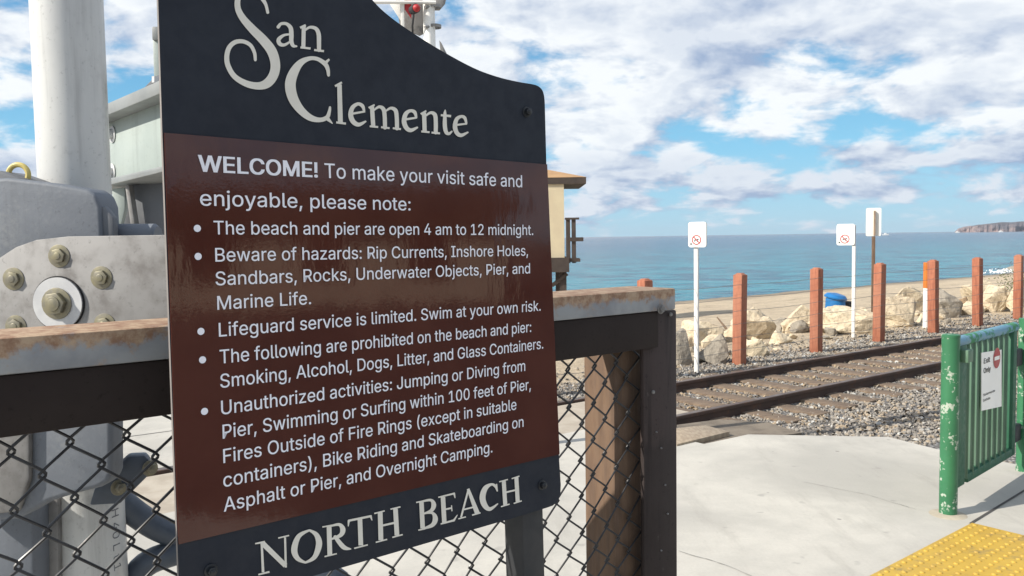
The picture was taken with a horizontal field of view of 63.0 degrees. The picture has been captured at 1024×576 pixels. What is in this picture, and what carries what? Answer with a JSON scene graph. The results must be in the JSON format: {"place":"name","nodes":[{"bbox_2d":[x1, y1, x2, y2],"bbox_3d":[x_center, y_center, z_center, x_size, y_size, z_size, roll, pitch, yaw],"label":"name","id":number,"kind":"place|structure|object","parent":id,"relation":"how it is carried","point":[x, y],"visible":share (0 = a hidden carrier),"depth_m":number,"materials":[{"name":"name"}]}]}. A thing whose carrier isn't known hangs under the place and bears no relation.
{"place":"outdoors","nodes":[
{"label":"outdoors","id":0,"kind":"place"},
{"bbox_2d":[123,414,172,467],"bbox_3d":[-15.333,2.130,-0.565,34.607,0.150,3.420,-3,4,-37],"label":"apron","id":1,"kind":"object","parent":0,"point":[155,441],"depth_m":7.78,"materials":[{"name":"concrete"}]},
{"bbox_2d":[133,401,687,513],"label":"crossing deck","id":2,"kind":"structure","parent":0,"point":[156,488],"depth_m":6.34,"materials":[{"name":"grey concrete"}]},
{"bbox_2d":[126,430,702,575],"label":"crossing apron","id":3,"kind":"object","parent":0,"point":[568,460],"visible":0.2,"depth_m":6.23,"materials":[{"name":"concrete"}]},
{"bbox_2d":[0,0,1023,236],"label":"sky","id":4,"kind":"structure","parent":0,"point":[735,117],"materials":[{"name":"blue"}]},
{"bbox_2d":[548,170,585,290],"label":"lifeguard tower","id":5,"kind":"structure","parent":0,"point":[559,183],"depth_m":24.91,"materials":[{"name":"beige wood"}]},
{"bbox_2d":[342,434,1023,575],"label":"platform","id":6,"kind":"structure","parent":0,"point":[754,505],"depth_m":5.10,"materials":[{"name":"concrete"}]},
{"bbox_2d":[0,0,167,575],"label":"crossing gate","id":7,"kind":"structure","parent":6,"relation":"on","point":[82,238],"depth_m":1.69,"materials":[{"name":"white metal"}]},
{"bbox_2d":[128,544,176,575],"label":"conduit","id":8,"kind":"object","parent":6,"relation":"on","point":[141,564],"visible":0.21,"depth_m":1.89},
{"bbox_2d":[125,493,347,575],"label":"conduit","id":9,"kind":"object","parent":6,"relation":"on","point":[155,528],"visible":0.38,"depth_m":1.89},
{"bbox_2d":[0,286,676,575],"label":"chain link fence","id":10,"kind":"object","parent":6,"relation":"on","point":[620,340],"visible":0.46,"depth_m":1.70,"materials":[{"name":"metal"}]},
{"bbox_2d":[157,0,560,575],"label":"welcome sign","id":11,"kind":"object","parent":6,"relation":"on","point":[361,338],"visible":1,"depth_m":1.23,"materials":[{"name":"dark brown paint"},{"name":"brown paint"},{"name":"white lettering paint"}]},
{"bbox_2d":[681,482,910,575],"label":"concrete cracks","id":12,"kind":"object","parent":6,"relation":"on","point":[807,482],"visible":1,"depth_m":4.48,"materials":[{"name":"grey concrete"}]},
{"bbox_2d":[870,523,1023,575],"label":"tactile paving","id":13,"kind":"structure","parent":6,"relation":"on","point":[972,549],"depth_m":4.35,"materials":[{"name":"yellow plastic"}]},
{"bbox_2d":[929,322,1022,519],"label":"exit gate","id":14,"kind":"structure","parent":6,"relation":"on","point":[980,431],"depth_m":5.23,"materials":[{"name":"green metal"}]},
{"bbox_2d":[970,490,1023,522],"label":"expansion joint","id":15,"kind":"object","parent":6,"relation":"on","point":[994,508],"visible":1,"depth_m":5.14,"materials":[{"name":"grey concrete"}]},
{"bbox_2d":[1015,318,1023,471],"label":"gate post","id":16,"kind":"object","parent":6,"relation":"on","point":[1019,466],"visible":0.71,"depth_m":5.88,"materials":[{"name":"green metal"}]},
{"bbox_2d":[552,232,1023,301],"bbox_3d":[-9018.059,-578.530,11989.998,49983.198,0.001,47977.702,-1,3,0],"label":"sea","id":17,"kind":"structure","parent":0,"point":[769,260],"depth_m":122.53,"materials":[{"name":"liquid"}]},
{"bbox_2d":[983,268,1012,273],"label":"surf","id":18,"kind":"structure","parent":17,"relation":"on","point":[1002,271],"depth_m":73.47,"materials":[{"name":"liquid"}]},
{"bbox_2d":[1002,266,1013,271],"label":"sea rock","id":19,"kind":"object","parent":17,"relation":"in","point":[1011,268],"visible":0.27,"depth_m":74.91,"materials":[{"name":"grey stone"}]},
{"bbox_2d":[557,316,1018,463],"bbox_3d":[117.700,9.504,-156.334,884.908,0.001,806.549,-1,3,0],"label":"ground","id":20,"kind":"structure","parent":0,"point":[1011,459],"depth_m":9.25,"materials":[{"name":"grey gravel"}]},
{"bbox_2d":[373,0,446,53],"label":"crossing signal","id":21,"kind":"object","parent":20,"relation":"on","point":[416,17],"visible":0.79,"depth_m":6.35,"materials":[{"name":"white paint"}]},
{"bbox_2d":[147,322,1018,476],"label":"railway track","id":22,"kind":"structure","parent":20,"relation":"on","point":[743,405],"depth_m":10.42,"materials":[{"name":"metal"}]},
{"bbox_2d":[676,331,1017,409],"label":"sleeper gravel","id":23,"kind":"structure","parent":22,"relation":"on","point":[814,377],"depth_m":10.93,"materials":[{"name":"gravel"}]},
{"bbox_2d":[637,278,652,286],"bbox_3d":[1.778,0.563,11.118,0.164,1.381,0.169,-3,4,-34],"label":"red post","id":24,"kind":"object","parent":20,"relation":"on","point":[645,282],"visible":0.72,"depth_m":11.03,"materials":[{"name":"brown wood"}]},
{"bbox_2d":[688,222,706,372],"bbox_3d":[2.570,0.188,11.538,0.257,2.193,0.078,1,4,32],"label":"prohibition sign","id":25,"kind":"object","parent":20,"relation":"on","point":[697,235],"visible":0.93,"depth_m":11.52,"materials":[{"name":"white metal"}]},
{"bbox_2d":[732,273,746,364],"bbox_3d":[3.344,0.470,12.275,0.160,1.381,0.169,-4,5,-42],"label":"red post","id":26,"kind":"object","parent":20,"relation":"on","point":[739,342],"visible":0.81,"depth_m":12.22,"materials":[{"name":"brown wood"}]},
{"bbox_2d":[677,419,801,443],"bbox_3d":[1.732,1.346,7.311,1.485,0.150,0.834,-3,4,-30],"label":"asphalt patch","id":27,"kind":"object","parent":20,"relation":"on","point":[735,428],"visible":0.29,"depth_m":7.50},
{"bbox_2d":[676,425,728,445],"bbox_3d":[1.494,1.266,7.164,0.712,0.050,0.414,-3,4,-38],"label":"timber board","id":28,"kind":"object","parent":27,"relation":"on","point":[698,434],"visible":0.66,"depth_m":7.12,"materials":[{"name":"beige wood"}]},
{"bbox_2d":[810,267,822,352],"bbox_3d":[4.895,0.360,13.444,0.156,1.380,0.155,-4,4,-39],"label":"red post","id":29,"kind":"object","parent":20,"relation":"on","point":[816,331],"visible":0.91,"depth_m":13.39,"materials":[{"name":"brown wood"}]},
{"bbox_2d":[872,263,885,341],"bbox_3d":[6.400,0.251,14.565,0.157,1.381,0.165,-3,4,-34],"label":"red post","id":30,"kind":"object","parent":20,"relation":"on","point":[878,334],"visible":1,"depth_m":14.51,"materials":[{"name":"brown wood"}]},
{"bbox_2d":[131,306,1023,436],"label":"fence wire","id":31,"kind":"object","parent":30,"relation":"attached to","point":[713,354],"visible":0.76,"depth_m":12.85,"materials":[{"name":"metal"}]},
{"bbox_2d":[679,289,1019,331],"bbox_3d":[5.860,0.351,14.065,25.922,0.076,0.006,-3,4,-37],"label":"fence wire","id":32,"kind":"object","parent":30,"relation":"attached to","point":[841,311],"visible":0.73,"depth_m":13.70,"materials":[{"name":"metal"}]},
{"bbox_2d":[680,280,1019,317],"bbox_3d":[5.857,0.162,14.054,25.922,0.076,0.006,-3,4,-37],"label":"fence wire","id":33,"kind":"object","parent":30,"relation":"attached to","point":[836,300],"visible":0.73,"depth_m":13.56,"materials":[{"name":"metal"}]},
{"bbox_2d":[678,297,1023,345],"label":"fence wire","id":34,"kind":"object","parent":30,"relation":"attached to","point":[844,322],"visible":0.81,"depth_m":13.67,"materials":[{"name":"metal"}]},
{"bbox_2d":[682,271,1020,303],"bbox_3d":[5.855,-0.028,14.042,25.922,0.076,0.006,-3,4,-37],"label":"fence wire","id":35,"kind":"object","parent":30,"relation":"attached to","point":[842,288],"visible":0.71,"depth_m":13.66,"materials":[{"name":"metal"}]},
{"bbox_2d":[683,262,1021,289],"bbox_3d":[5.852,-0.217,14.031,25.922,0.076,0.006,-3,4,-37],"label":"fence wire","id":36,"kind":"object","parent":30,"relation":"attached to","point":[829,277],"visible":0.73,"depth_m":13.37,"materials":[{"name":"metal"}]},
{"bbox_2d":[927,260,938,332],"bbox_3d":[7.921,0.157,15.722,0.162,1.382,0.174,-3,4,-37],"label":"red post","id":37,"kind":"object","parent":20,"relation":"on","point":[932,304],"visible":0.99,"depth_m":15.67,"materials":[{"name":"brown wood"}]},
{"bbox_2d":[972,257,982,325],"bbox_3d":[9.352,0.074,16.794,0.162,1.382,0.175,-3,4,-33],"label":"red post","id":38,"kind":"object","parent":20,"relation":"on","point":[977,299],"visible":0.98,"depth_m":16.74,"materials":[{"name":"brown wood"}]},
{"bbox_2d":[1013,255,1023,318],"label":"red post","id":39,"kind":"object","parent":20,"relation":"on","point":[1017,285],"visible":0.92,"depth_m":17.83,"materials":[{"name":"brown wood"}]},
{"bbox_2d":[556,273,1023,385],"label":"beach","id":40,"kind":"structure","parent":0,"point":[772,303],"depth_m":32.05,"materials":[{"name":"beige sand"}]},
{"bbox_2d":[676,328,693,365],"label":"boulder","id":41,"kind":"object","parent":40,"relation":"on","point":[683,352],"visible":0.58,"depth_m":12.28,"materials":[{"name":"grey stone"}]},
{"bbox_2d":[687,336,692,346],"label":"boulder","id":42,"kind":"object","parent":40,"relation":"on","point":[690,340],"visible":0.18,"depth_m":15.05,"materials":[{"name":"beige stone"}]},
{"bbox_2d":[686,332,700,345],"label":"boulder","id":43,"kind":"object","parent":40,"relation":"on","point":[689,335],"visible":0.23,"depth_m":15.09,"materials":[{"name":"beige stone"}]},
{"bbox_2d":[681,320,723,345],"bbox_3d":[3.453,0.852,15.421,0.657,0.539,0.777,-2,4,-23],"label":"boulder","id":44,"kind":"object","parent":40,"relation":"on","point":[687,325],"visible":0.34,"depth_m":15.17,"materials":[{"name":"beige stone"}]},
{"bbox_2d":[701,334,725,347],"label":"boulder","id":45,"kind":"object","parent":40,"relation":"on","point":[709,338],"visible":0.48,"depth_m":14.60,"materials":[{"name":"beige stone"}]},
{"bbox_2d":[699,334,728,363],"bbox_3d":[2.976,0.930,12.563,0.514,0.486,0.430,-1,3,0],"label":"boulder","id":46,"kind":"object","parent":40,"relation":"on","point":[715,346],"visible":0.78,"depth_m":12.44,"materials":[{"name":"grey stone"}]},
{"bbox_2d":[723,326,732,341],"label":"boulder","id":47,"kind":"object","parent":40,"relation":"on","point":[728,334],"visible":0.3,"depth_m":15.46,"materials":[{"name":"beige stone"}]},
{"bbox_2d":[713,317,726,330],"bbox_3d":[3.866,0.721,15.719,0.531,0.376,0.070,-1,3,0],"label":"driftwood","id":48,"kind":"object","parent":47,"relation":"on","point":[721,322],"visible":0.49,"depth_m":15.70,"materials":[{"name":"brown wood"}]},
{"bbox_2d":[730,306,776,339],"bbox_3d":[4.584,0.753,15.771,0.954,0.836,0.803,-1,3,0],"label":"boulder","id":49,"kind":"object","parent":40,"relation":"on","point":[757,326],"visible":0.4,"depth_m":15.46,"materials":[{"name":"beige stone"}]},
{"bbox_2d":[746,339,770,356],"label":"boulder","id":50,"kind":"object","parent":40,"relation":"on","point":[761,350],"visible":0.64,"depth_m":13.04,"materials":[{"name":"beige stone"}]},
{"bbox_2d":[774,318,786,331],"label":"boulder","id":51,"kind":"object","parent":40,"relation":"on","point":[778,322],"visible":0.26,"depth_m":17.11,"materials":[{"name":"beige stone"}]},
{"bbox_2d":[769,330,792,343],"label":"boulder","id":52,"kind":"object","parent":40,"relation":"on","point":[781,337],"visible":0.84,"depth_m":14.58,"materials":[{"name":"beige stone"}]},
{"bbox_2d":[789,334,797,338],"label":"boulder","id":53,"kind":"object","parent":40,"relation":"on","point":[792,336],"visible":0.62,"depth_m":15.25,"materials":[{"name":"beige stone"}]},
{"bbox_2d":[781,304,809,332],"bbox_3d":[5.809,0.663,16.943,0.749,0.673,0.380,-1,3,0],"label":"boulder","id":54,"kind":"object","parent":40,"relation":"on","point":[801,310],"visible":0.35,"depth_m":16.86,"materials":[{"name":"beige stone"}]},
{"bbox_2d":[785,319,808,332],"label":"boulder","id":55,"kind":"object","parent":40,"relation":"on","point":[787,329],"visible":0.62,"depth_m":16.71,"materials":[{"name":"beige stone"}]},
{"bbox_2d":[790,320,807,332],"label":"boulder","id":56,"kind":"object","parent":40,"relation":"on","point":[799,325],"visible":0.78,"depth_m":16.52,"materials":[{"name":"grey stone"}]},
{"bbox_2d":[824,327,837,335],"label":"boulder","id":57,"kind":"object","parent":40,"relation":"on","point":[830,331],"visible":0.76,"depth_m":15.58,"materials":[{"name":"beige stone"}]},
{"bbox_2d":[824,292,846,307],"bbox_3d":[7.386,0.455,19.082,0.502,0.701,0.508,-1,3,0],"label":"beach barrel","id":58,"kind":"object","parent":40,"relation":"on","point":[831,296],"visible":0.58,"depth_m":18.91,"materials":[{"name":"blue plastic"}]},
{"bbox_2d":[807,305,872,334],"bbox_3d":[6.471,0.746,16.192,1.261,0.778,1.024,-1,3,0],"label":"boulder","id":59,"kind":"object","parent":40,"relation":"on","point":[840,318],"visible":0.5,"depth_m":15.80,"materials":[{"name":"beige stone"}]},
{"bbox_2d":[837,224,855,337],"bbox_3d":[6.101,-0.078,15.279,0.322,2.178,0.076,1,4,32],"label":"prohibition sign","id":60,"kind":"object","parent":40,"relation":"on","point":[846,234],"visible":0.96,"depth_m":15.20,"materials":[{"name":"white metal"}]},
{"bbox_2d":[845,301,851,306],"bbox_3d":[7.632,0.550,19.167,0.380,0.479,0.380,-1,3,0],"label":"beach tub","id":61,"kind":"object","parent":40,"relation":"on","point":[848,303],"visible":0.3,"depth_m":18.99,"materials":[{"name":"plastic"}]},
{"bbox_2d":[866,208,880,311],"bbox_3d":[7.328,-0.358,16.960,0.286,2.524,0.067,0,4,16],"label":"beach sign","id":62,"kind":"object","parent":40,"relation":"on","point":[873,222],"visible":0.75,"depth_m":16.93,"materials":[{"name":"white metal"}]},
{"bbox_2d":[885,295,915,326],"bbox_3d":[7.817,0.528,17.147,0.881,0.758,0.592,1,4,24],"label":"boulder","id":63,"kind":"object","parent":40,"relation":"on","point":[895,311],"visible":0.52,"depth_m":16.93,"materials":[{"name":"beige stone"}]},
{"bbox_2d":[895,287,922,311],"bbox_3d":[10.123,0.418,21.382,1.084,0.929,0.656,-1,3,0],"label":"boulder","id":64,"kind":"object","parent":40,"relation":"on","point":[915,295],"visible":0.34,"depth_m":21.12,"materials":[{"name":"beige stone"}]},
{"bbox_2d":[916,313,922,322],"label":"boulder","id":65,"kind":"object","parent":40,"relation":"on","point":[920,319],"visible":0.55,"depth_m":17.59,"materials":[{"name":"beige stone"}]},
{"bbox_2d":[922,262,927,327],"bbox_3d":[8.236,0.195,16.620,0.123,1.407,0.123,-1,3,0],"label":"marker post","id":66,"kind":"object","parent":40,"relation":"on","point":[925,318],"visible":0.48,"depth_m":16.59,"materials":[{"name":"white paint"}]},
{"bbox_2d":[939,313,945,319],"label":"boulder","id":67,"kind":"object","parent":40,"relation":"on","point":[941,316],"visible":0.36,"depth_m":18.19,"materials":[{"name":"beige stone"}]},
{"bbox_2d":[943,318,951,323],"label":"boulder","id":68,"kind":"object","parent":40,"relation":"on","point":[948,320],"visible":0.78,"depth_m":17.37,"materials":[{"name":"grey stone"}]},
{"bbox_2d":[939,289,962,317],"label":"boulder","id":69,"kind":"object","parent":40,"relation":"on","point":[950,303],"visible":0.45,"depth_m":18.56,"materials":[{"name":"grey stone"}]},
{"bbox_2d":[959,297,967,303],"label":"boulder","id":70,"kind":"object","parent":40,"relation":"on","point":[964,299],"visible":0.12,"depth_m":20.46,"materials":[{"name":"beige stone"}]},
{"bbox_2d":[959,284,985,301],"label":"boulder","id":71,"kind":"object","parent":40,"relation":"on","point":[965,290],"visible":0.17,"depth_m":22.26,"materials":[{"name":"beige stone"}]},
{"bbox_2d":[961,301,984,314],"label":"boulder","id":72,"kind":"object","parent":40,"relation":"on","point":[967,310],"visible":0.28,"depth_m":19.16,"materials":[{"name":"beige stone"}]},
{"bbox_2d":[983,278,994,287],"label":"boulder","id":73,"kind":"object","parent":40,"relation":"on","point":[986,283],"visible":0.14,"depth_m":31.36,"materials":[{"name":"beige stone"}]},
{"bbox_2d":[983,285,1009,311],"bbox_3d":[11.573,0.338,19.989,0.993,0.817,0.655,-2,4,-21],"label":"boulder","id":74,"kind":"object","parent":40,"relation":"on","point":[996,297],"visible":0.62,"depth_m":19.71,"materials":[{"name":"beige stone"}]},
{"bbox_2d":[988,261,1023,290],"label":"shrub","id":75,"kind":"object","parent":40,"relation":"on","point":[1011,286],"visible":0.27,"depth_m":26.00,"materials":[{"name":"green plant"}]},
{"bbox_2d":[1006,281,1023,312],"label":"boulder","id":76,"kind":"object","parent":40,"relation":"on","point":[1009,304],"visible":0.3,"depth_m":19.55,"materials":[{"name":"beige stone"}]},
{"bbox_2d":[556,313,1023,400],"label":"trackside gravel","id":77,"kind":"structure","parent":0,"point":[806,353],"depth_m":13.84,"materials":[{"name":"grey gravel"}]},
{"bbox_2d":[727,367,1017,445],"bbox_3d":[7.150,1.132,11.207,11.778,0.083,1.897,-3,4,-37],"label":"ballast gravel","id":78,"kind":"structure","parent":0,"point":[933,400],"depth_m":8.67,"materials":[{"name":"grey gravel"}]},
{"bbox_2d":[955,221,1023,231],"bbox_3d":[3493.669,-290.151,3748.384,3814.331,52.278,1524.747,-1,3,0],"label":"headland","id":79,"kind":"structure","parent":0,"point":[1007,227],"depth_m":3015.73,"materials":[{"name":"grey stone"}]}
]}

